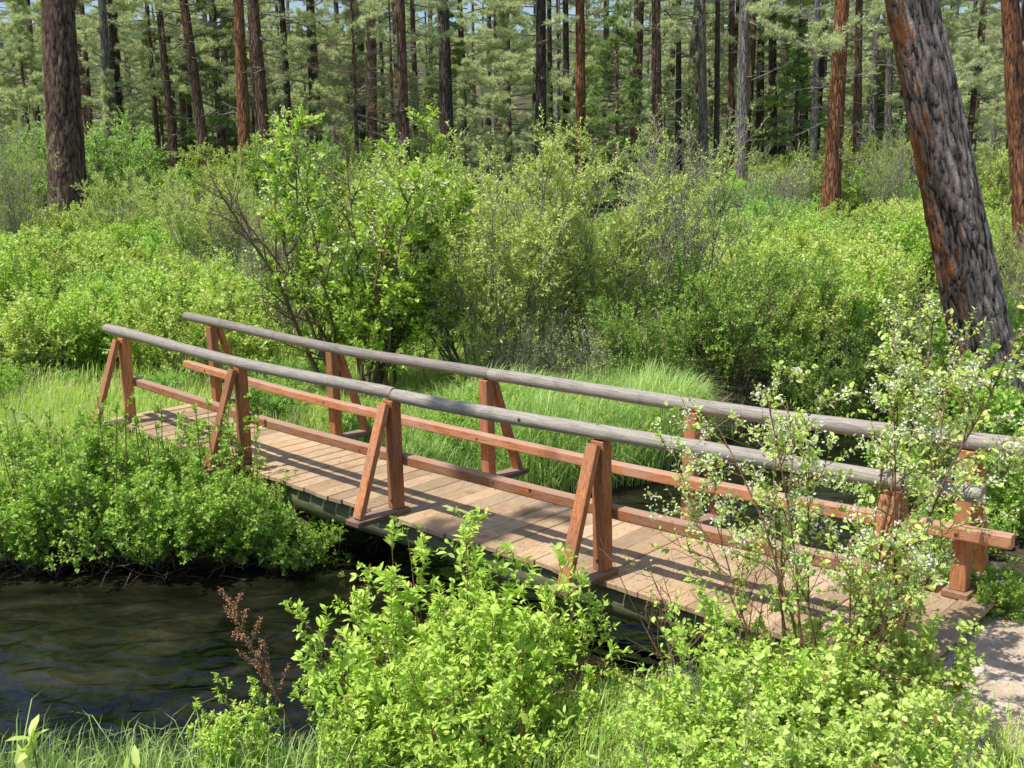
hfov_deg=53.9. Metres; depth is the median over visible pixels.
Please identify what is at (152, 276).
undergrowth bush
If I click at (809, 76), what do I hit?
fir tree
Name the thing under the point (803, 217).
undergrowth bush
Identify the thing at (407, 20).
pine tree
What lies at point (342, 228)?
undergrowth bush
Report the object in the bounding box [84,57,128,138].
young pine
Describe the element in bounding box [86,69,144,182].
young pine
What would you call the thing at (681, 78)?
pine tree
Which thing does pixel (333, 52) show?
pine tree
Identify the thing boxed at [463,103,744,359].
willow shrub
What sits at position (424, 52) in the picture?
pine tree
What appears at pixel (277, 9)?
pine tree
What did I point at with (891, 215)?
undergrowth bush
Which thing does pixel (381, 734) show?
leafy bush
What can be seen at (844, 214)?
undergrowth bush
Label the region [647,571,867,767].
leafy bush
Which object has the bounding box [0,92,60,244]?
bush
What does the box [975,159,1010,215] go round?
undergrowth bush
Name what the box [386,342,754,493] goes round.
tall grass
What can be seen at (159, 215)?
undergrowth bush
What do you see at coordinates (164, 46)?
pine tree
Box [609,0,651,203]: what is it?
pine tree
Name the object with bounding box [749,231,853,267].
undergrowth bush
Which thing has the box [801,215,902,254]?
undergrowth bush
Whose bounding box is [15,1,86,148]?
young pine
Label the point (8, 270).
undergrowth bush
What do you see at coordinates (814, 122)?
pine tree
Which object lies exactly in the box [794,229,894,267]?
undergrowth bush
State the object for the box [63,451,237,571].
bank bush
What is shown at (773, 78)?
pine tree
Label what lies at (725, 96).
young pine
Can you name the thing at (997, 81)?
pine tree
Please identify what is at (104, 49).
pine tree
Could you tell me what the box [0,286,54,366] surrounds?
undergrowth bush
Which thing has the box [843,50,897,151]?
young pine
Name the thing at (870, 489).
leafy bush
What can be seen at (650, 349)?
green shrub
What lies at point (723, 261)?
undergrowth bush
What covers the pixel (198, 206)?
undergrowth bush
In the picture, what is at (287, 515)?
bank bush
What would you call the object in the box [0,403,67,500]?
leafy shoots
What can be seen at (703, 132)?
pine tree
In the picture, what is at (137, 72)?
pine tree
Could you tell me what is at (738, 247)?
undergrowth bush
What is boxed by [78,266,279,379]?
undergrowth bush
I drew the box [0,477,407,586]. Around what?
dead sticks
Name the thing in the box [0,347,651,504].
meadow grass
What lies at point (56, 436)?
meadow weed
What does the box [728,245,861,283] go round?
undergrowth bush
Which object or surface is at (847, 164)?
undergrowth bush
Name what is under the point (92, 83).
young pine
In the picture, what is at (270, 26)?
pine tree
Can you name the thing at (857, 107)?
pine tree
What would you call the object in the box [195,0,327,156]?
pine tree
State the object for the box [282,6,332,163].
young pine
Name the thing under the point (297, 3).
sky
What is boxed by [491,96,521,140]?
young pine
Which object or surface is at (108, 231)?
undergrowth bush
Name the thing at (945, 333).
green shrub
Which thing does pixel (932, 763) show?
leafy bush
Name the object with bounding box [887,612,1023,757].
path
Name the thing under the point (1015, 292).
willow shrub
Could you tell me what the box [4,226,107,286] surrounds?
undergrowth bush
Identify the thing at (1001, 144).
young pine
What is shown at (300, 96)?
young pine
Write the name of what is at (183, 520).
bank bush
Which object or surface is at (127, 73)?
pine tree
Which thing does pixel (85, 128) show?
young pine
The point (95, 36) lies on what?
pine tree
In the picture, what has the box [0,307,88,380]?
undergrowth bush
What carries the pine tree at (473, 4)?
on the ground at (358, 539)
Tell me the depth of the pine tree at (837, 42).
36.42 m
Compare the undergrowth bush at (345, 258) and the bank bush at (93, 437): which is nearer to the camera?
the bank bush at (93, 437)
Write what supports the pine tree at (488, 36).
on the ground at (358, 539)
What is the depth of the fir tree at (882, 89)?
57.39 m
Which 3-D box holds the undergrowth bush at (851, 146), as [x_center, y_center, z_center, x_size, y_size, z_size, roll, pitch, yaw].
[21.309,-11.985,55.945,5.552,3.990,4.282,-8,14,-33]
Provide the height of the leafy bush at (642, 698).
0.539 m
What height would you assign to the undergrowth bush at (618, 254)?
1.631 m
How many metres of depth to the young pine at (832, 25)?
127.15 m
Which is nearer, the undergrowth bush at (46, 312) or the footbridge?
the footbridge
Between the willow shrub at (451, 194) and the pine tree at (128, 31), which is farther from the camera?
the pine tree at (128, 31)
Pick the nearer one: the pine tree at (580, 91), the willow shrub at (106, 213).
the willow shrub at (106, 213)
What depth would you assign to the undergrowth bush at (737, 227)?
28.54 m
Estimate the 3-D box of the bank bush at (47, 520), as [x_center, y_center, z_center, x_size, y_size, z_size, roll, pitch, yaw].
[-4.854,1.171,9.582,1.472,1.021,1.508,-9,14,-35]
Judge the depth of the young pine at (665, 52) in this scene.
102.78 m
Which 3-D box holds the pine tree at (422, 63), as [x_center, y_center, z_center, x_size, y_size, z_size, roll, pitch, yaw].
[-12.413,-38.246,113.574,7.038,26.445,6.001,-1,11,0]
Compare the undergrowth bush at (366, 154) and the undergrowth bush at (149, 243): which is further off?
the undergrowth bush at (366, 154)
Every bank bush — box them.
[0,404,144,500]
[0,447,76,564]
[0,450,145,576]
[1,430,208,571]
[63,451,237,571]
[85,409,236,502]
[118,441,291,564]
[194,469,303,569]
[239,500,347,575]
[296,548,360,577]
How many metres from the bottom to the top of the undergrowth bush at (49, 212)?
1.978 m
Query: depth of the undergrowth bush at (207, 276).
20.70 m
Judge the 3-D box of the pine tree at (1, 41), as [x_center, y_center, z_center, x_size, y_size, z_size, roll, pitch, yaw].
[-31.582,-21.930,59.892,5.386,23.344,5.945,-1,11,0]
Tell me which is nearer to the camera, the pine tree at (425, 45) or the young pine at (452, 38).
the young pine at (452, 38)
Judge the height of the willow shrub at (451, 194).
3.659 m
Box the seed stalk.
[218,586,301,767]
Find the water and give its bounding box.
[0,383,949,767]
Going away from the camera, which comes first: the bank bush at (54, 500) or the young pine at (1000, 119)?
the bank bush at (54, 500)
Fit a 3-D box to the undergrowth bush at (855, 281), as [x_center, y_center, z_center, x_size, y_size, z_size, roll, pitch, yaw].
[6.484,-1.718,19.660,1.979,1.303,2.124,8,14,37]
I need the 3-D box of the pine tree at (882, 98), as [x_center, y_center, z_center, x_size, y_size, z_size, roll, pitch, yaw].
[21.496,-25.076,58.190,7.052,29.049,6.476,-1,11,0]
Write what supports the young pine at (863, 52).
on the ground at (358, 539)
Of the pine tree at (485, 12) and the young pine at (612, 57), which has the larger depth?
the pine tree at (485, 12)
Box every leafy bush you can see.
[185,672,283,767]
[279,563,471,767]
[288,663,418,767]
[291,504,576,757]
[384,606,615,767]
[457,550,633,741]
[591,750,680,767]
[612,663,784,767]
[617,658,758,766]
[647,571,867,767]
[666,642,924,767]
[701,575,985,767]
[749,673,1003,767]
[819,685,1001,767]
[850,441,947,519]
[860,390,1023,512]
[897,729,1017,767]
[909,496,1016,561]
[921,294,1023,417]
[924,416,1023,544]
[935,550,1022,596]
[945,328,1023,458]
[970,556,1023,622]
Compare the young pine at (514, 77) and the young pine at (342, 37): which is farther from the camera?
the young pine at (342, 37)
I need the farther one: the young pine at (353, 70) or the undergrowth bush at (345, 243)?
the young pine at (353, 70)
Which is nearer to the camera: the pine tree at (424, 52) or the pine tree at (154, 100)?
the pine tree at (154, 100)
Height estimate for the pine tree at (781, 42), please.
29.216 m
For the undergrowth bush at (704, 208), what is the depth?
35.92 m
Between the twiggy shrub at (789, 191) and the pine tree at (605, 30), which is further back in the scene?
the pine tree at (605, 30)
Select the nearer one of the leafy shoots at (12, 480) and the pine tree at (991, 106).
the leafy shoots at (12, 480)
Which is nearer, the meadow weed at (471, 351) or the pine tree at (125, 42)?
the meadow weed at (471, 351)
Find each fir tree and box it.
[329,37,366,165]
[561,68,594,184]
[749,0,829,177]
[777,47,819,163]
[863,18,908,155]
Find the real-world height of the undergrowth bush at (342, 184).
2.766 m
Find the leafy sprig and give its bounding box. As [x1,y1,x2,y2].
[6,715,146,767]
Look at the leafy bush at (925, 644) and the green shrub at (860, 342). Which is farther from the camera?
the green shrub at (860, 342)
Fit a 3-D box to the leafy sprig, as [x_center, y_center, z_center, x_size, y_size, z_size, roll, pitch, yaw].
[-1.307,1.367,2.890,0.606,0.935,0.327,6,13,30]
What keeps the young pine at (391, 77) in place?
on the ground at (358, 539)
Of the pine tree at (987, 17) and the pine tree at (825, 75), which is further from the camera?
the pine tree at (987, 17)
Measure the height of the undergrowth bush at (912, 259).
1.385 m
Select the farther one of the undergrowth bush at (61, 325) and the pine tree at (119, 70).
the pine tree at (119, 70)
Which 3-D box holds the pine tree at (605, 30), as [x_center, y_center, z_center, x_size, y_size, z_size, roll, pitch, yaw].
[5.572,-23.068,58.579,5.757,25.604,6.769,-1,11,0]
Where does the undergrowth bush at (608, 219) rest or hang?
on the ground at (358, 539)
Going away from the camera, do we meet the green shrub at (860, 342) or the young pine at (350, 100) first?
the green shrub at (860, 342)
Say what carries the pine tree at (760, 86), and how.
on the ground at (358, 539)
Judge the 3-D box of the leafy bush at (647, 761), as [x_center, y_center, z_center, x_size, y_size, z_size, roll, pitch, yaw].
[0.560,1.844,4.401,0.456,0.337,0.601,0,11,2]
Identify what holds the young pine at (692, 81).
on the ground at (358, 539)
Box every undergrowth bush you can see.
[0,124,37,189]
[0,135,46,218]
[0,200,58,242]
[0,223,111,304]
[0,231,28,256]
[0,231,97,312]
[0,270,43,305]
[0,272,142,370]
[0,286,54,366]
[0,290,110,369]
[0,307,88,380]
[1,106,177,219]
[1,220,70,245]
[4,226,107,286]
[20,197,130,253]
[21,288,120,370]
[54,265,136,305]
[58,276,179,366]
[74,213,168,266]
[74,231,207,292]
[76,216,155,264]
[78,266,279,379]
[82,247,254,356]
[85,135,168,182]
[90,162,202,218]
[97,273,216,361]
[102,252,164,280]
[129,200,203,227]
[131,268,259,312]
[133,161,254,216]
[136,210,279,278]
[147,246,246,282]
[150,271,283,355]
[161,198,266,225]
[162,213,282,262]
[167,134,292,207]
[168,266,266,310]
[188,252,279,301]
[224,187,320,240]
[229,206,336,273]
[236,227,286,277]
[238,129,343,207]
[241,188,323,237]
[289,165,378,220]
[310,243,371,305]
[315,124,456,191]
[323,233,357,274]
[329,151,476,212]
[330,207,357,245]
[481,225,558,309]
[497,202,555,241]
[580,223,607,262]
[583,240,671,291]
[585,206,688,242]
[593,226,708,307]
[597,227,682,253]
[663,168,734,212]
[674,178,767,223]
[684,209,775,252]
[687,276,869,373]
[700,225,811,282]
[700,238,775,283]
[703,247,779,298]
[705,231,781,263]
[707,170,790,209]
[709,176,773,225]
[716,194,822,233]
[720,212,842,251]
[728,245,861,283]
[730,202,783,235]
[731,146,823,187]
[733,246,921,355]
[741,193,824,230]
[746,206,839,245]
[748,158,822,209]
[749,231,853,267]
[753,157,822,203]
[756,217,876,264]
[777,225,916,294]
[792,241,924,336]
[794,197,879,236]
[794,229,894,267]
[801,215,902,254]
[802,261,887,317]
[803,132,912,216]
[820,162,919,214]
[843,134,906,158]
[846,141,910,174]
[851,195,921,226]
[856,184,919,212]
[856,240,939,304]
[865,194,922,227]
[867,198,922,237]
[870,202,924,238]
[871,183,920,206]
[873,209,995,286]
[877,209,1009,290]
[894,201,1011,225]
[904,205,1005,235]
[906,217,1011,264]
[916,180,1000,210]
[920,213,1011,257]
[973,142,1010,214]
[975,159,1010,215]
[988,203,1013,270]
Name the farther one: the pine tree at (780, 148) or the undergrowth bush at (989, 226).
the pine tree at (780, 148)
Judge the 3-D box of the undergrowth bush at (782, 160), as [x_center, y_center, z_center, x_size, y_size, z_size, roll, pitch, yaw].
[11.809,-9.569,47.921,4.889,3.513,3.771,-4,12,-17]
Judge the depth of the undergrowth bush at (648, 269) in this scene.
21.88 m
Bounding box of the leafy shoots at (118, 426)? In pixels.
[93,392,163,504]
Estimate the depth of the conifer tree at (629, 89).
46.41 m
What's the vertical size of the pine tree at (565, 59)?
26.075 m
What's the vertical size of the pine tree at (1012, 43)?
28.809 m
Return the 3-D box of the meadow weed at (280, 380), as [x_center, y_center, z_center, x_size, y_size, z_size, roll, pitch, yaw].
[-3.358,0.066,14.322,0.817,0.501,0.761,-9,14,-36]
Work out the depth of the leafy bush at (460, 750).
4.80 m
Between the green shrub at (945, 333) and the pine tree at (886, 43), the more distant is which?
the pine tree at (886, 43)
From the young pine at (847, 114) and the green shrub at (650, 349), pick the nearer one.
the green shrub at (650, 349)
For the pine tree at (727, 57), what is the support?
on the ground at (358, 539)
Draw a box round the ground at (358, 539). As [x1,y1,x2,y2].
[0,11,1023,767]
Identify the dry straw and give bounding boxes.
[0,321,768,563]
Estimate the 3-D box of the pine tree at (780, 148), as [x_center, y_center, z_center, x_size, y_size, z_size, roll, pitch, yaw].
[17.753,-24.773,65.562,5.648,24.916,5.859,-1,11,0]
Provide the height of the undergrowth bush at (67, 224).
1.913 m
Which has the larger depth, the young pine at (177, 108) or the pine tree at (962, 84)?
the young pine at (177, 108)
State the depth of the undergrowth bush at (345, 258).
22.02 m
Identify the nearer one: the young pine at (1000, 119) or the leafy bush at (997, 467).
the leafy bush at (997, 467)
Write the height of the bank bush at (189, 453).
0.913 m
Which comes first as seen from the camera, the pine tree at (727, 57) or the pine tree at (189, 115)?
the pine tree at (189, 115)
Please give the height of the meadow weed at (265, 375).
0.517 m
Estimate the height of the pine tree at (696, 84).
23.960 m
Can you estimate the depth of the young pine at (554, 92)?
118.70 m
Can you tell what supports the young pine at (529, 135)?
on the ground at (358, 539)
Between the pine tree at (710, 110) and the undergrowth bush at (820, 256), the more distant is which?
the pine tree at (710, 110)
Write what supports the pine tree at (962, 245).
on the ground at (358, 539)
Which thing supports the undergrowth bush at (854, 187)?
on the ground at (358, 539)
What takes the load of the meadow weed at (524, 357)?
on the ground at (358, 539)
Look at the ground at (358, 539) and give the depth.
14.79 m
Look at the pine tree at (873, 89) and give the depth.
54.78 m
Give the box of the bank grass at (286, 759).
[0,638,859,767]
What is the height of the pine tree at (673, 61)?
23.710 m
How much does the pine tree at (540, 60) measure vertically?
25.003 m
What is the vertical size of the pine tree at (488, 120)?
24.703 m
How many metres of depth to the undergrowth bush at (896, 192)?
40.79 m
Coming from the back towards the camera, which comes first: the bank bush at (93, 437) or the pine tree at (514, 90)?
the pine tree at (514, 90)
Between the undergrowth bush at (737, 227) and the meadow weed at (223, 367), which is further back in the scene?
the undergrowth bush at (737, 227)
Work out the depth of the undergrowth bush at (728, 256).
21.50 m
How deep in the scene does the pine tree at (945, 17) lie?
51.88 m
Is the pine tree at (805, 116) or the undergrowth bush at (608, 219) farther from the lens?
the pine tree at (805, 116)
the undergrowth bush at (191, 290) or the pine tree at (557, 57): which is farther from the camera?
the pine tree at (557, 57)
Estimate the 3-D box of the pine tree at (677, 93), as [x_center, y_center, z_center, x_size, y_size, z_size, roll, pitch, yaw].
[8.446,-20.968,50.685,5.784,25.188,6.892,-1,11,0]
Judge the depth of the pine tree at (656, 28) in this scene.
45.93 m
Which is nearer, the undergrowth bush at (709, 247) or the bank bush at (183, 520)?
the bank bush at (183, 520)
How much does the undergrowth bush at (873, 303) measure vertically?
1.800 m
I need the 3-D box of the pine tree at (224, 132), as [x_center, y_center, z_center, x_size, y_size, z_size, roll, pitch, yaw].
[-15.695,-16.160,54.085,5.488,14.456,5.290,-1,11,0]
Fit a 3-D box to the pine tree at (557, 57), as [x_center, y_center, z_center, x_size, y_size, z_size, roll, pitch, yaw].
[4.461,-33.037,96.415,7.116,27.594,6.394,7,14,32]
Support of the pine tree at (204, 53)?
on the ground at (358, 539)
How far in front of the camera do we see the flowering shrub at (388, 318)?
13.81 m
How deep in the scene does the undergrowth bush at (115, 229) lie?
24.91 m
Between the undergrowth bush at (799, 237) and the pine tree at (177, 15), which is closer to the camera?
the undergrowth bush at (799, 237)
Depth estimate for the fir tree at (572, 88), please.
70.47 m
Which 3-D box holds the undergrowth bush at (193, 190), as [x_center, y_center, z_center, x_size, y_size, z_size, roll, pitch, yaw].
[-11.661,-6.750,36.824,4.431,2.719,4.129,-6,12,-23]
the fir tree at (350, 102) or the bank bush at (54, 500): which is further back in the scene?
the fir tree at (350, 102)
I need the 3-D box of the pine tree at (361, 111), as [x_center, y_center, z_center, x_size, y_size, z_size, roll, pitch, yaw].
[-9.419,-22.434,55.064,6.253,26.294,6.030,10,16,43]
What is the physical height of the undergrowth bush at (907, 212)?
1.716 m
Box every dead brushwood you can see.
[459,316,557,383]
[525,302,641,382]
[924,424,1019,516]
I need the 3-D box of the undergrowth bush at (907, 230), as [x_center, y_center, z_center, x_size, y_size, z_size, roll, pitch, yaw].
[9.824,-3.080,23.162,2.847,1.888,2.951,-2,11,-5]
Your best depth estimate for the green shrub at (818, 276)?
16.55 m
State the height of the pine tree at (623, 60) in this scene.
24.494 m
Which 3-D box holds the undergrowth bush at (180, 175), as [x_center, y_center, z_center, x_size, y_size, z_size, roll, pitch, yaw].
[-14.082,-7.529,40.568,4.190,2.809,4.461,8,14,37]
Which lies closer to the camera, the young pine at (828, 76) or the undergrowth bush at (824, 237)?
the undergrowth bush at (824, 237)
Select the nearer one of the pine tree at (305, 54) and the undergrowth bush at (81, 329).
the undergrowth bush at (81, 329)
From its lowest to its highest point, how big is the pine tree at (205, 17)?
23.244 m
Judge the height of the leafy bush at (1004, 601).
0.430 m
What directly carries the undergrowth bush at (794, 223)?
on the ground at (358, 539)
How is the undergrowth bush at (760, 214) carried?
on the ground at (358, 539)
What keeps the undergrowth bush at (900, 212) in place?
on the ground at (358, 539)
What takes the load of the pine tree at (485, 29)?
on the ground at (358, 539)
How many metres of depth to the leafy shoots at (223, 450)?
9.50 m
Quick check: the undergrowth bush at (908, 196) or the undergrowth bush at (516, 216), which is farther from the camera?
the undergrowth bush at (908, 196)
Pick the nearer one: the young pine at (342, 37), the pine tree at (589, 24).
the young pine at (342, 37)
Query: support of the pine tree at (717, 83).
on the ground at (358, 539)
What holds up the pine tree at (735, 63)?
on the ground at (358, 539)
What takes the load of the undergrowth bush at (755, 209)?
on the ground at (358, 539)
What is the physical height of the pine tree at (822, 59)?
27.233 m
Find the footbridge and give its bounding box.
[88,312,1023,687]
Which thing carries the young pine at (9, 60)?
on the ground at (358, 539)
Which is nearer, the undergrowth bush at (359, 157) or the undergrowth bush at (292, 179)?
the undergrowth bush at (359, 157)
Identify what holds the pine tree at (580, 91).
on the ground at (358, 539)
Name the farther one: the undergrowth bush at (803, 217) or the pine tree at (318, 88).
the pine tree at (318, 88)
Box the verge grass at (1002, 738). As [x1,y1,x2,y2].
[529,640,1023,767]
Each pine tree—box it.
[0,0,44,148]
[0,6,39,112]
[0,8,28,134]
[0,18,30,151]
[6,0,140,160]
[23,12,90,74]
[29,0,145,144]
[31,0,160,146]
[41,0,104,237]
[75,0,149,169]
[76,0,164,160]
[77,0,132,110]
[85,5,139,150]
[85,9,149,128]
[89,6,155,144]
[93,0,152,126]
[107,1,200,169]
[114,0,229,180]
[120,1,164,157]
[121,12,145,114]
[123,0,211,171]
[127,0,248,185]
[133,3,200,185]
[136,1,232,186]
[139,0,208,178]
[140,0,275,163]
[150,1,248,166]
[176,0,255,176]
[186,2,236,149]
[193,5,232,145]
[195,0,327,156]
[206,0,298,152]
[215,0,274,176]
[216,0,336,171]
[228,0,305,143]
[243,0,293,112]
[244,0,275,166]
[245,2,294,79]
[247,3,296,114]
[264,0,344,168]
[267,0,366,178]
[271,0,307,104]
[300,1,395,144]
[307,0,387,100]
[317,0,343,73]
[332,4,419,157]
[333,0,397,162]
[334,0,427,158]
[340,11,419,96]
[346,1,437,158]
[347,0,464,169]
[365,0,469,159]
[386,7,427,105]
[387,4,464,159]
[405,1,438,101]
[406,7,425,97]
[415,9,427,74]
[419,0,477,203]
[420,7,482,189]
[450,0,481,58]
[451,0,500,166]
[452,0,522,188]
[455,0,493,150]
[455,0,546,200]
[456,7,529,105]
[465,0,492,145]
[469,0,535,197]
[483,8,531,139]
[487,0,572,164]
[487,0,580,205]
[510,0,570,190]
[513,0,629,188]
[526,0,585,130]
[531,0,574,177]
[546,0,574,131]
[556,4,603,85]
[557,0,603,217]
[559,0,650,203]
[570,2,619,126]
[596,0,694,209]
[609,0,650,134]
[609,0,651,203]
[616,0,693,209]
[620,1,675,107]
[622,0,666,139]
[623,0,735,212]
[642,1,693,172]
[644,1,691,133]
[660,0,725,192]
[660,0,728,154]
[662,2,725,168]
[665,0,697,175]
[665,0,728,164]
[666,0,735,214]
[681,0,728,134]
[681,0,795,162]
[694,0,751,178]
[705,0,760,174]
[706,6,766,166]
[708,0,795,170]
[717,0,786,190]
[720,0,833,160]
[743,0,884,221]
[749,0,789,165]
[755,4,831,163]
[763,0,885,163]
[767,1,812,154]
[776,1,834,158]
[789,0,850,212]
[789,0,855,180]
[801,0,895,214]
[820,0,886,151]
[826,18,898,139]
[827,0,900,151]
[829,2,880,163]
[849,5,881,77]
[863,0,904,150]
[863,0,1001,190]
[885,0,1023,429]
[891,0,993,159]
[938,0,963,55]
[940,0,1004,142]
[949,1,978,47]
[951,1,979,63]
[951,2,1005,151]
[954,0,997,108]
[956,1,1020,172]
[957,0,1000,68]
[968,0,1022,152]
[973,0,1023,161]
[1000,0,1023,304]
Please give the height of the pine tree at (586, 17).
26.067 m
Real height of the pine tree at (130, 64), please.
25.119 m
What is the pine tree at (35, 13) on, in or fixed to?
on the ground at (358, 539)
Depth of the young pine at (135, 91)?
117.92 m
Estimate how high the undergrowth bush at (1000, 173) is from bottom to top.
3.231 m
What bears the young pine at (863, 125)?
on the ground at (358, 539)
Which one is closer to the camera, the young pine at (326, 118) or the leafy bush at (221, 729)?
the leafy bush at (221, 729)
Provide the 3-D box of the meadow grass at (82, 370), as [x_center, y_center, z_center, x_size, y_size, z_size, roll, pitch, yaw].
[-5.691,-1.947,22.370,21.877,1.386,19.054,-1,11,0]
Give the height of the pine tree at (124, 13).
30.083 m
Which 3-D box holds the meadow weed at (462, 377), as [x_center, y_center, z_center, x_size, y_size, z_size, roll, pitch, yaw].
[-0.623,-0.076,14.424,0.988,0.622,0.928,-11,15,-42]
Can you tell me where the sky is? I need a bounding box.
[0,0,1020,32]
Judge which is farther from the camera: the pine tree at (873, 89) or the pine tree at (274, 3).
the pine tree at (274, 3)
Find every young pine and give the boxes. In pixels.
[0,0,44,185]
[0,21,41,184]
[2,34,44,152]
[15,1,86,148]
[30,112,104,193]
[82,40,148,156]
[83,48,103,131]
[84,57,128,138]
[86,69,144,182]
[120,34,150,131]
[135,14,211,182]
[136,98,176,158]
[208,4,275,163]
[214,0,309,168]
[251,51,308,176]
[251,65,283,146]
[278,27,342,169]
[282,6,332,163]
[292,0,398,181]
[292,0,417,178]
[297,89,309,135]
[305,22,334,133]
[320,50,383,187]
[330,32,348,147]
[335,0,443,170]
[340,0,422,158]
[395,71,432,167]
[410,35,480,172]
[422,93,467,161]
[439,57,506,207]
[454,0,567,204]
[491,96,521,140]
[507,61,574,204]
[546,77,557,138]
[549,18,622,203]
[554,31,628,194]
[571,36,644,188]
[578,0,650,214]
[614,59,643,134]
[626,88,665,170]
[640,56,697,182]
[642,33,691,169]
[663,4,736,175]
[664,62,720,201]
[674,53,735,156]
[675,36,688,75]
[707,0,799,173]
[708,28,793,170]
[764,17,811,158]
[808,30,869,170]
[808,74,847,133]
[811,17,852,97]
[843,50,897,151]
[844,29,899,139]
[844,42,867,126]
[849,109,896,146]
[883,88,907,147]
[894,0,992,161]
[956,36,985,151]
[958,8,991,57]
[975,57,1006,168]
[992,119,1006,160]
[994,115,1005,158]
[996,101,1006,150]
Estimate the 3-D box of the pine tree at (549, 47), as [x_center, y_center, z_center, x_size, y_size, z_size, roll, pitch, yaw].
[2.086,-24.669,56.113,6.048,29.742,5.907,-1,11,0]
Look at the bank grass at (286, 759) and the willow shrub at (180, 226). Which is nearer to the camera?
the bank grass at (286, 759)
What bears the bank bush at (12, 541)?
on the ground at (358, 539)
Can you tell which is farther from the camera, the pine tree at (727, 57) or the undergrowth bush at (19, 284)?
the pine tree at (727, 57)
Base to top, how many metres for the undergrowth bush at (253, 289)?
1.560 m
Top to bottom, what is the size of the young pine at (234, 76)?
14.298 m
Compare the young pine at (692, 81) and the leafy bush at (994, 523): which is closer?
the leafy bush at (994, 523)
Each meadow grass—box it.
[0,263,748,419]
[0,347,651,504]
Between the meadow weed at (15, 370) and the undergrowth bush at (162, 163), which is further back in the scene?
the undergrowth bush at (162, 163)
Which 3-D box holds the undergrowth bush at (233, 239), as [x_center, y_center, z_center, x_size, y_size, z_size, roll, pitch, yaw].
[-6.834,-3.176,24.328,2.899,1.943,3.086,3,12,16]
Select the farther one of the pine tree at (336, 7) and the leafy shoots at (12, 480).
the pine tree at (336, 7)
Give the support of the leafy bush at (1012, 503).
on the ground at (358, 539)
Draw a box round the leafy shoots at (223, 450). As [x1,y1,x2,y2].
[191,392,267,520]
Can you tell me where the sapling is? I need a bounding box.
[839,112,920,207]
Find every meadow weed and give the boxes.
[0,361,36,393]
[0,362,42,405]
[0,418,39,466]
[8,419,79,456]
[46,369,88,388]
[133,363,197,403]
[200,352,250,381]
[232,374,318,419]
[248,356,290,382]
[252,372,303,394]
[289,353,350,388]
[316,393,409,446]
[416,408,479,456]
[426,355,504,393]
[453,382,537,416]
[460,341,488,359]
[498,344,548,369]
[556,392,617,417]
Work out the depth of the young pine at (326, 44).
86.94 m
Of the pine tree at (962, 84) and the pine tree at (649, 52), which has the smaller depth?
the pine tree at (962, 84)
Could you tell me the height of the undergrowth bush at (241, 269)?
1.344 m
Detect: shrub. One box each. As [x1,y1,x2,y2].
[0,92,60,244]
[70,159,178,244]
[130,248,200,287]
[137,158,267,271]
[173,204,347,330]
[184,100,484,401]
[338,144,532,341]
[342,106,664,372]
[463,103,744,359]
[575,284,718,380]
[585,538,769,721]
[591,95,812,330]
[636,240,813,393]
[644,360,1023,715]
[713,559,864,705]
[718,240,851,360]
[741,156,821,211]
[757,329,926,439]
[825,299,952,424]
[862,277,1023,707]
[885,276,1023,415]
[988,189,1023,353]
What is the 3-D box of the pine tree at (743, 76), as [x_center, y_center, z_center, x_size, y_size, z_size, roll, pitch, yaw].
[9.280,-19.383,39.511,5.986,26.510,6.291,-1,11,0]
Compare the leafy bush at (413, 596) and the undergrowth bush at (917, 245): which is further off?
the undergrowth bush at (917, 245)
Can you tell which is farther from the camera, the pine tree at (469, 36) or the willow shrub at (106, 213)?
the pine tree at (469, 36)
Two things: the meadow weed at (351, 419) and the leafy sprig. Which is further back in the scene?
the meadow weed at (351, 419)
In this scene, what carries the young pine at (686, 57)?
on the ground at (358, 539)
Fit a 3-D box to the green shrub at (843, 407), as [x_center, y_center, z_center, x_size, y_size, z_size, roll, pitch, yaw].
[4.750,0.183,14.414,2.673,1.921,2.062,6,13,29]
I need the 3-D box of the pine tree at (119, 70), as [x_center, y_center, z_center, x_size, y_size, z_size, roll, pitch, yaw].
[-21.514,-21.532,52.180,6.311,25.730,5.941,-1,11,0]
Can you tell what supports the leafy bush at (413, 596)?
on the ground at (358, 539)
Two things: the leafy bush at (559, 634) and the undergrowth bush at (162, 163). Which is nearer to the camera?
the leafy bush at (559, 634)
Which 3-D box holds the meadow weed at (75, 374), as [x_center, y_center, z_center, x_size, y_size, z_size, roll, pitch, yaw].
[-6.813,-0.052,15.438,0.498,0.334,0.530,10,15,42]
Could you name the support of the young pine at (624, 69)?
on the ground at (358, 539)
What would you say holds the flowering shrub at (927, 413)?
on the ground at (358, 539)
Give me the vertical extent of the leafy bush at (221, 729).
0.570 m
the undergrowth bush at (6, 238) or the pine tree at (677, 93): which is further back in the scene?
the pine tree at (677, 93)
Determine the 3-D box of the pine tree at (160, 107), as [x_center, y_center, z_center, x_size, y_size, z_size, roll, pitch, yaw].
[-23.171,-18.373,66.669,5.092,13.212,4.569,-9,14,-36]
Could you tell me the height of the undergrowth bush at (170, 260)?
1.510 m
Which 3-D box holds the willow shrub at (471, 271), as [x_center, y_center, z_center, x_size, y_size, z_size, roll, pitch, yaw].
[-0.348,-1.984,15.008,4.780,4.177,4.438,-9,14,-36]
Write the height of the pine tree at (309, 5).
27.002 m
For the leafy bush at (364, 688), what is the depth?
5.46 m
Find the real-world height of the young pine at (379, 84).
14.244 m
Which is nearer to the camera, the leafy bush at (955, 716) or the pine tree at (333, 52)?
the leafy bush at (955, 716)
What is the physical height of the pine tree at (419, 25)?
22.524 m
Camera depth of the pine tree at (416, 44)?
110.74 m
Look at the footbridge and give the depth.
8.22 m

